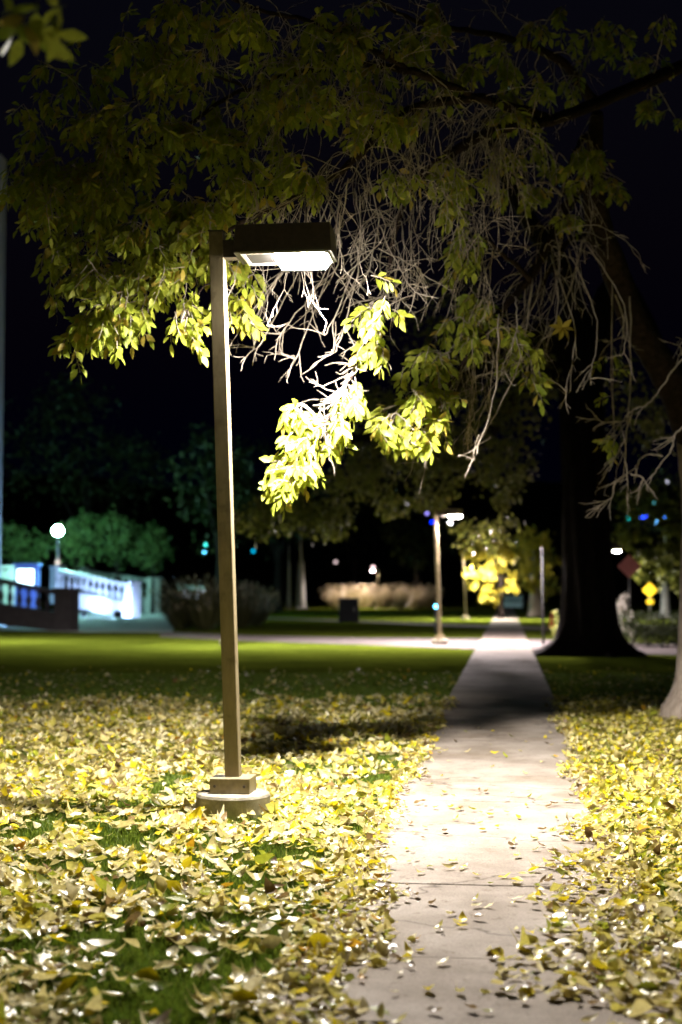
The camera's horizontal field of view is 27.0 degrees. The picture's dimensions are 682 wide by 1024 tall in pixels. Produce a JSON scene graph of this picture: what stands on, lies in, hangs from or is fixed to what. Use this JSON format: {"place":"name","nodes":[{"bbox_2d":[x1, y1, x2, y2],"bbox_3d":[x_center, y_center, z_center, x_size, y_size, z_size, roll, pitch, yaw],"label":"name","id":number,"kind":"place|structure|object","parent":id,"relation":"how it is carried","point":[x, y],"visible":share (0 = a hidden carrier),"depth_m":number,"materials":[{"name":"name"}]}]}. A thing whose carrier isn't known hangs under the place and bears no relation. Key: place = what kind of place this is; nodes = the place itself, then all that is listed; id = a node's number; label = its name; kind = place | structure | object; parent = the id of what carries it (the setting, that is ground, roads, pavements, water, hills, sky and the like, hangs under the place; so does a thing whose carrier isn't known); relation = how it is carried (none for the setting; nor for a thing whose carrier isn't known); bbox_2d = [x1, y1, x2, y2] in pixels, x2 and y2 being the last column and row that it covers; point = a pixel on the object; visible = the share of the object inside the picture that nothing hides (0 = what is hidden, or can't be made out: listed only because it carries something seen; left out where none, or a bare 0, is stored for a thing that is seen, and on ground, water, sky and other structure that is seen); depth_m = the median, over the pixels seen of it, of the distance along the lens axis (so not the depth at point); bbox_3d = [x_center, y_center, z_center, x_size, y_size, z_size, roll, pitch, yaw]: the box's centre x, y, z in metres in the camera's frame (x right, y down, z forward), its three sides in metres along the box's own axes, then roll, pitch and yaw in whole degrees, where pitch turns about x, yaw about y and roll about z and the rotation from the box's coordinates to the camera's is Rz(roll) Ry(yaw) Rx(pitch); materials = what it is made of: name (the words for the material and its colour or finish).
{"place":"outdoors","nodes":[
{"label":"outdoors","id":0,"kind":"place"},
{"bbox_2d":[80,611,86,616],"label":"floodlight","id":1,"kind":"object","parent":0,"point":[83,613],"visible":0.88,"depth_m":94.67,"materials":[{"name":"metal"}]},
{"bbox_2d":[0,610,173,631],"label":"plaza","id":2,"kind":"structure","parent":0,"point":[91,621],"depth_m":72.15,"materials":[{"name":"concrete"}]},
{"bbox_2d":[0,154,5,577],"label":"building","id":3,"kind":"structure","parent":2,"relation":"on","point":[2,236],"depth_m":72.60,"materials":[{"name":"stone"}]},
{"bbox_2d":[1,566,14,604],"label":"terrace wall","id":4,"kind":"structure","parent":2,"relation":"on","point":[8,572],"depth_m":102.61,"materials":[{"name":"stone"}]},
{"bbox_2d":[1,521,52,563],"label":"shrub","id":5,"kind":"object","parent":2,"relation":"on","point":[19,542],"visible":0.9,"depth_m":111.66,"materials":[{"name":"green plant"}]},
{"bbox_2d":[13,563,42,608],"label":"kiosk","id":6,"kind":"object","parent":2,"relation":"on","point":[28,573],"visible":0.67,"depth_m":98.28,"materials":[{"name":"blue paint"}]},
{"bbox_2d":[17,569,33,584],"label":"window","id":7,"kind":"structure","parent":6,"relation":"in","point":[23,575],"depth_m":98.28,"materials":[{"name":"white glass"}]},
{"bbox_2d":[16,568,34,584],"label":"window frame","id":8,"kind":"structure","parent":6,"relation":"in","point":[16,568],"depth_m":98.26,"materials":[{"name":"white paint"}]},
{"bbox_2d":[0,578,80,630],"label":"balustrade","id":9,"kind":"object","parent":2,"relation":"on","point":[64,615],"visible":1,"depth_m":61.07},
{"bbox_2d":[42,508,106,587],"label":"shrub","id":10,"kind":"object","parent":2,"relation":"on","point":[84,533],"visible":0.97,"depth_m":111.67,"materials":[{"name":"green plant"}]},
{"bbox_2d":[2,372,173,610],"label":"leafy tree","id":11,"kind":"object","parent":2,"relation":"on","point":[51,423],"visible":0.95,"depth_m":127.94,"materials":[{"name":"green plant"}]},
{"bbox_2d":[49,566,141,617],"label":"balustrade","id":12,"kind":"object","parent":2,"relation":"on","point":[129,606],"visible":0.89,"depth_m":96.23,"materials":[{"name":"stone"}]},
{"bbox_2d":[53,526,62,565],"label":"globe lamp","id":13,"kind":"object","parent":12,"relation":"on","point":[57,531],"visible":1,"depth_m":100.90,"materials":[{"name":"white glass"}]},
{"bbox_2d":[85,505,149,598],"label":"shrub","id":14,"kind":"object","parent":2,"relation":"on","point":[113,540],"visible":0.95,"depth_m":112.82,"materials":[{"name":"green plant"}]},
{"bbox_2d":[114,611,121,617],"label":"floodlight","id":15,"kind":"object","parent":2,"relation":"on","point":[117,614],"visible":0.88,"depth_m":92.00,"materials":[{"name":"metal"}]},
{"bbox_2d":[76,567,161,612],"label":"balustrade","id":16,"kind":"object","parent":2,"relation":"on","point":[145,604],"visible":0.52,"depth_m":119.53,"materials":[{"name":"stone"}]},
{"bbox_2d":[128,520,178,612],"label":"shrub","id":17,"kind":"object","parent":2,"relation":"on","point":[151,542],"visible":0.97,"depth_m":113.66,"materials":[{"name":"green plant"}]},
{"bbox_2d":[0,601,681,1023],"bbox_3d":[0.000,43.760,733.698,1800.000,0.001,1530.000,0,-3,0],"label":"lawn","id":18,"kind":"structure","parent":0,"point":[54,653],"depth_m":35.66,"materials":[{"name":"plant"}]},
{"bbox_2d":[142,574,217,629],"bbox_3d":[-6.950,4.322,62.832,3.670,3.218,3.486,0,-3,0],"label":"bush","id":19,"kind":"object","parent":18,"relation":"on","point":[176,619],"visible":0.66,"depth_m":62.34,"materials":[{"name":"green plant"}]},
{"bbox_2d":[178,584,210,595],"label":"shelter","id":20,"kind":"object","parent":18,"relation":"on","point":[199,585],"visible":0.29,"depth_m":107.05,"materials":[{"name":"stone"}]},
{"bbox_2d":[160,572,250,629],"bbox_3d":[-5.853,4.258,61.906,3.920,3.291,3.753,0,-3,0],"label":"shrub","id":21,"kind":"object","parent":18,"relation":"on","point":[205,614],"visible":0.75,"depth_m":61.33,"materials":[{"name":"green plant"}]},
{"bbox_2d":[161,422,278,597],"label":"leafy tree","id":22,"kind":"object","parent":18,"relation":"on","point":[240,465],"visible":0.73,"depth_m":112.04,"materials":[{"name":"green plant"}]},
{"bbox_2d":[0,666,459,1023],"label":"leaf litter","id":23,"kind":"object","parent":18,"relation":"on","point":[76,770],"visible":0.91,"depth_m":9.81,"materials":[{"name":"yellow plant"}]},
{"bbox_2d":[83,939,113,945],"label":"fallen leaf","id":24,"kind":"object","parent":23,"relation":"on","point":[99,942],"visible":1,"depth_m":6.07,"materials":[{"name":"beige plant"}]},
{"bbox_2d":[126,966,160,980],"bbox_3d":[-0.770,1.791,5.505,0.172,0.031,0.077,7,22,22],"label":"fallen leaf","id":25,"kind":"object","parent":23,"relation":"on","point":[150,973],"visible":1,"depth_m":5.51,"materials":[{"name":"yellow plant"}]},
{"bbox_2d":[182,856,191,868],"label":"fallen leaf","id":26,"kind":"object","parent":23,"relation":"on","point":[187,862],"visible":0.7,"depth_m":7.88,"materials":[{"name":"yellow plant"}]},
{"bbox_2d":[186,839,194,849],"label":"fallen leaf","id":27,"kind":"object","parent":23,"relation":"on","point":[190,843],"visible":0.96,"depth_m":8.44,"materials":[{"name":"orange plant"}]},
{"bbox_2d":[273,883,285,887],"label":"fallen leaf","id":28,"kind":"object","parent":23,"relation":"on","point":[277,885],"visible":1,"depth_m":7.22,"materials":[{"name":"plant"}]},
{"bbox_2d":[217,578,277,627],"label":"grass clump","id":29,"kind":"object","parent":18,"relation":"on","point":[246,615],"visible":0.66,"depth_m":65.37,"materials":[{"name":"green plant"}]},
{"bbox_2d":[248,585,279,625],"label":"grass clump","id":30,"kind":"object","parent":18,"relation":"on","point":[260,619],"visible":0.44,"depth_m":69.52,"materials":[{"name":"green plant"}]},
{"bbox_2d":[196,222,336,821],"bbox_3d":[-0.536,0.081,10.157,0.981,4.245,0.524,0,-3,7],"label":"street lamp","id":31,"kind":"object","parent":18,"relation":"on","point":[234,790],"visible":0.84,"depth_m":10.11,"materials":[{"name":"metal"}]},
{"bbox_2d":[233,450,331,610],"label":"leafy tree","id":32,"kind":"object","parent":18,"relation":"on","point":[277,554],"visible":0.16,"depth_m":127.73,"materials":[{"name":"green plant"}]},
{"bbox_2d":[271,512,301,608],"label":"leafy tree","id":33,"kind":"object","parent":18,"relation":"on","point":[288,606],"visible":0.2,"depth_m":149.66,"materials":[{"name":"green plant"}]},
{"bbox_2d":[294,517,320,608],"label":"leafy tree","id":34,"kind":"object","parent":18,"relation":"on","point":[300,597],"visible":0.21,"depth_m":149.51,"materials":[{"name":"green plant"}]},
{"bbox_2d":[318,584,352,608],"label":"grass clump","id":35,"kind":"object","parent":18,"relation":"on","point":[333,601],"visible":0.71,"depth_m":149.32,"materials":[{"name":"beige plant"}]},
{"bbox_2d":[0,0,681,721],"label":"shade tree","id":36,"kind":"object","parent":18,"relation":"on","point":[158,264],"visible":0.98,"depth_m":11.45,"materials":[{"name":"green plant"}]},
{"bbox_2d":[338,598,358,621],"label":"utility box","id":37,"kind":"object","parent":18,"relation":"on","point":[348,609],"visible":0.98,"depth_m":78.38,"materials":[{"name":"metal"}]},
{"bbox_2d":[329,584,369,603],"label":"grass clump","id":38,"kind":"object","parent":18,"relation":"on","point":[342,595],"visible":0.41,"depth_m":147.39,"materials":[{"name":"beige plant"}]},
{"bbox_2d":[346,583,380,608],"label":"grass clump","id":39,"kind":"object","parent":18,"relation":"on","point":[365,603],"visible":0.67,"depth_m":151.13,"materials":[{"name":"beige plant"}]},
{"bbox_2d":[303,467,425,594],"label":"leafy tree","id":40,"kind":"object","parent":18,"relation":"on","point":[354,564],"visible":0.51,"depth_m":171.84,"materials":[{"name":"green plant"}]},
{"bbox_2d":[370,569,379,608],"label":"street lamp","id":41,"kind":"object","parent":18,"relation":"on","point":[377,607],"visible":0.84,"depth_m":149.75,"materials":[{"name":"brown metal"}]},
{"bbox_2d":[365,584,405,608],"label":"grass clump","id":42,"kind":"object","parent":18,"relation":"on","point":[384,601],"visible":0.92,"depth_m":145.09,"materials":[{"name":"beige plant"}]},
{"bbox_2d":[379,583,420,608],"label":"grass clump","id":43,"kind":"object","parent":18,"relation":"on","point":[400,601],"visible":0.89,"depth_m":145.11,"materials":[{"name":"beige plant"}]},
{"bbox_2d":[400,583,432,608],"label":"grass clump","id":44,"kind":"object","parent":18,"relation":"on","point":[416,601],"visible":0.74,"depth_m":147.19,"materials":[{"name":"beige plant"}]},
{"bbox_2d":[379,491,458,608],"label":"leafy tree","id":45,"kind":"object","parent":18,"relation":"on","point":[418,561],"visible":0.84,"depth_m":149.49,"materials":[{"name":"green plant"}]},
{"bbox_2d":[415,583,444,608],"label":"grass clump","id":46,"kind":"object","parent":18,"relation":"on","point":[430,602],"visible":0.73,"depth_m":149.11,"materials":[{"name":"beige plant"}]},
{"bbox_2d":[434,605,436,633],"bbox_3d":[3.727,4.236,55.849,0.150,1.195,0.150,0,-3,0],"label":"bollard light","id":47,"kind":"object","parent":18,"relation":"on","point":[435,606],"visible":0.87,"depth_m":55.81,"materials":[{"name":"metal"}]},
{"bbox_2d":[234,116,681,656],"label":"broad tree","id":48,"kind":"object","parent":18,"relation":"on","point":[588,623],"visible":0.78,"depth_m":37.24,"materials":[{"name":"green plant"}]},
{"bbox_2d":[461,550,474,619],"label":"street lamp","id":49,"kind":"object","parent":18,"relation":"on","point":[465,617],"visible":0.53,"depth_m":85.80,"materials":[{"name":"brown metal"}]},
{"bbox_2d":[459,528,519,617],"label":"leafy tree","id":50,"kind":"object","parent":18,"relation":"on","point":[500,588],"visible":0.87,"depth_m":87.37,"materials":[{"name":"yellow plant"}]},
{"bbox_2d":[504,524,561,616],"bbox_3d":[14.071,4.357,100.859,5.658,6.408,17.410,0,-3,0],"label":"leafy tree","id":51,"kind":"object","parent":18,"relation":"on","point":[534,573],"visible":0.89,"depth_m":94.58,"materials":[{"name":"green plant"}]},
{"bbox_2d":[540,547,545,645],"bbox_3d":[6.099,2.573,42.923,0.220,3.030,0.220,0,-3,0],"label":"sign post","id":52,"kind":"object","parent":18,"relation":"on","point":[543,606],"visible":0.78,"depth_m":42.88,"materials":[{"name":"grey metal"}]},
{"bbox_2d":[549,610,558,635],"bbox_3d":[6.934,3.659,45.308,0.723,1.036,1.901,0,-3,0],"label":"shrub","id":53,"kind":"object","parent":18,"relation":"on","point":[555,620],"visible":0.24,"depth_m":45.71,"materials":[{"name":"green plant"}]},
{"bbox_2d":[543,665,681,950],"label":"leaf litter","id":54,"kind":"object","parent":18,"relation":"on","point":[642,745],"visible":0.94,"depth_m":12.28,"materials":[{"name":"yellow plant"}]},
{"bbox_2d":[611,547,621,551],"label":"street lamp","id":55,"kind":"object","parent":18,"relation":"on","point":[616,549],"visible":0.09,"depth_m":79.79,"materials":[{"name":"white metal"}]},
{"bbox_2d":[616,592,635,638],"bbox_3d":[9.523,3.507,47.885,0.986,1.644,1.241,0,-3,0],"label":"shrub","id":56,"kind":"object","parent":18,"relation":"on","point":[621,604],"visible":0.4,"depth_m":47.65,"materials":[{"name":"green plant"}]},
{"bbox_2d":[617,555,640,606],"bbox_3d":[12.155,3.427,59.922,1.015,3.278,0.091,0,-3,0],"label":"warning sign","id":57,"kind":"object","parent":18,"relation":"on","point":[628,566],"visible":0.9,"depth_m":59.94,"materials":[{"name":"red metal"}]},
{"bbox_2d":[611,464,681,597],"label":"leafy tree","id":58,"kind":"object","parent":18,"relation":"on","point":[666,565],"visible":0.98,"depth_m":78.55,"materials":[{"name":"green plant"}]},
{"bbox_2d":[618,608,678,647],"bbox_3d":[9.769,3.462,41.876,3.722,1.292,1.511,0,-3,0],"label":"hedge","id":59,"kind":"object","parent":18,"relation":"on","point":[630,626],"visible":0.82,"depth_m":41.67,"materials":[{"name":"green plant"}]},
{"bbox_2d":[643,583,656,619],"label":"warning sign","id":60,"kind":"object","parent":18,"relation":"on","point":[649,589],"visible":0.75,"depth_m":82.84,"materials":[{"name":"yellow metal"}]},
{"bbox_2d":[641,497,678,616],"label":"leafy tree","id":61,"kind":"object","parent":18,"relation":"on","point":[665,604],"visible":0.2,"depth_m":94.63,"materials":[{"name":"green plant"}]},
{"bbox_2d":[0,0,681,488],"label":"sky","id":62,"kind":"structure","parent":0,"point":[156,390],"materials":[{"name":"black"}]},
{"bbox_2d":[267,617,550,629],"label":"side path","id":63,"kind":"structure","parent":0,"point":[451,625],"depth_m":74.77,"materials":[{"name":"concrete"}]},
{"bbox_2d":[160,632,676,655],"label":"cross path","id":64,"kind":"structure","parent":0,"point":[466,643],"depth_m":46.63,"materials":[{"name":"concrete"}]},
{"bbox_2d":[431,509,462,644],"bbox_3d":[3.281,2.026,43.979,0.981,4.245,0.524,0,-3,7],"label":"street lamp","id":65,"kind":"object","parent":64,"relation":"on","point":[439,639],"visible":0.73,"depth_m":43.92,"materials":[{"name":"brown metal"}]},
{"bbox_2d":[264,608,681,1023],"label":"path","id":66,"kind":"structure","parent":0,"point":[501,688],"depth_m":7.83,"materials":[{"name":"concrete"}]},
{"bbox_2d":[370,914,383,919],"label":"fallen leaf","id":67,"kind":"object","parent":66,"relation":"on","point":[376,917],"visible":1,"depth_m":6.65,"materials":[{"name":"orange plant"}]},
{"bbox_2d":[388,1014,405,1022],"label":"fallen leaf","id":68,"kind":"object","parent":66,"relation":"on","point":[401,1017],"visible":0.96,"depth_m":5.09,"materials":[{"name":"yellow plant"}]},
{"bbox_2d":[426,1006,441,1010],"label":"fallen leaf","id":69,"kind":"object","parent":66,"relation":"on","point":[430,1008],"visible":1,"depth_m":5.20,"materials":[{"name":"beige plant"}]},
{"bbox_2d":[434,919,442,928],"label":"fallen leaf","id":70,"kind":"object","parent":66,"relation":"on","point":[439,924],"visible":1,"depth_m":6.50,"materials":[{"name":"beige plant"}]},
{"bbox_2d":[437,957,447,964],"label":"fallen leaf","id":71,"kind":"object","parent":66,"relation":"on","point":[442,961],"visible":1,"depth_m":5.88,"materials":[{"name":"beige plant"}]},
{"bbox_2d":[442,863,456,867],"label":"fallen leaf","id":72,"kind":"object","parent":66,"relation":"on","point":[449,865],"visible":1,"depth_m":7.91,"materials":[{"name":"beige plant"}]},
{"bbox_2d":[239,694,681,1023],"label":"leaf drift","id":73,"kind":"object","parent":66,"relation":"on","point":[340,950],"visible":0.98,"depth_m":6.43,"materials":[{"name":"yellow plant"}]},
{"bbox_2d":[221,988,260,1002],"bbox_3d":[-0.371,1.773,5.192,0.172,0.031,0.077,10,15,-21],"label":"fallen leaf","id":74,"kind":"object","parent":73,"relation":"on","point":[241,995],"visible":1,"depth_m":5.21,"materials":[{"name":"yellow plant"}]},
{"bbox_2d":[608,897,636,906],"bbox_3d":[1.340,1.867,6.849,0.172,0.038,0.062,8,20,8],"label":"fallen leaf","id":75,"kind":"object","parent":73,"relation":"on","point":[619,902],"visible":0.96,"depth_m":6.85,"materials":[{"name":"yellow plant"}]},
{"bbox_2d":[459,910,466,920],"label":"fallen leaf","id":76,"kind":"object","parent":66,"relation":"on","point":[462,915],"visible":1,"depth_m":6.67,"materials":[{"name":"yellow plant"}]},
{"bbox_2d":[464,1003,477,1007],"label":"fallen leaf","id":77,"kind":"object","parent":66,"relation":"on","point":[472,1006],"visible":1,"depth_m":5.21,"materials":[{"name":"beige plant"}]},
{"bbox_2d":[468,913,484,916],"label":"fallen leaf","id":78,"kind":"object","parent":66,"relation":"on","point":[478,915],"visible":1,"depth_m":6.69,"materials":[{"name":"beige plant"}]},
{"bbox_2d":[497,984,515,990],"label":"fallen leaf","id":79,"kind":"object","parent":66,"relation":"on","point":[506,988],"visible":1,"depth_m":5.47,"materials":[{"name":"beige plant"}]},
{"bbox_2d":[504,595,524,610],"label":"parked car","id":80,"kind":"object","parent":66,"relation":"on","point":[514,601],"visible":0.87,"depth_m":126.06,"materials":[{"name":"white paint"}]},
{"bbox_2d":[510,876,522,880],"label":"fallen leaf","id":81,"kind":"object","parent":66,"relation":"on","point":[517,878],"visible":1,"depth_m":7.55,"materials":[{"name":"yellow plant"}]},
{"bbox_2d":[518,990,526,1001],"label":"fallen leaf","id":82,"kind":"object","parent":66,"relation":"on","point":[522,996],"visible":1,"depth_m":5.34,"materials":[{"name":"beige plant"}]},
{"bbox_2d":[528,866,539,870],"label":"fallen leaf","id":83,"kind":"object","parent":66,"relation":"on","point":[533,868],"visible":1,"depth_m":7.83,"materials":[{"name":"yellow plant"}]},
{"bbox_2d":[558,919,570,922],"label":"fallen leaf","id":84,"kind":"object","parent":66,"relation":"on","point":[563,921],"visible":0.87,"depth_m":6.58,"materials":[{"name":"yellow plant"}]},
{"bbox_2d":[578,1013,598,1021],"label":"fallen leaf","id":85,"kind":"object","parent":66,"relation":"on","point":[587,1018],"visible":1,"depth_m":5.07,"materials":[{"name":"beige plant"}]},
{"bbox_2d":[593,970,612,978],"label":"fallen leaf","id":86,"kind":"object","parent":66,"relation":"on","point":[599,976],"visible":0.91,"depth_m":5.62,"materials":[{"name":"plant"}]},
{"bbox_2d":[546,613,553,628],"bbox_3d":[9.451,4.882,63.825,0.420,0.720,0.420,0,-3,0],"label":"traffic cone","id":87,"kind":"object","parent":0,"point":[551,621],"visible":0.59,"depth_m":63.75,"materials":[{"name":"orange plastic"}]}
]}

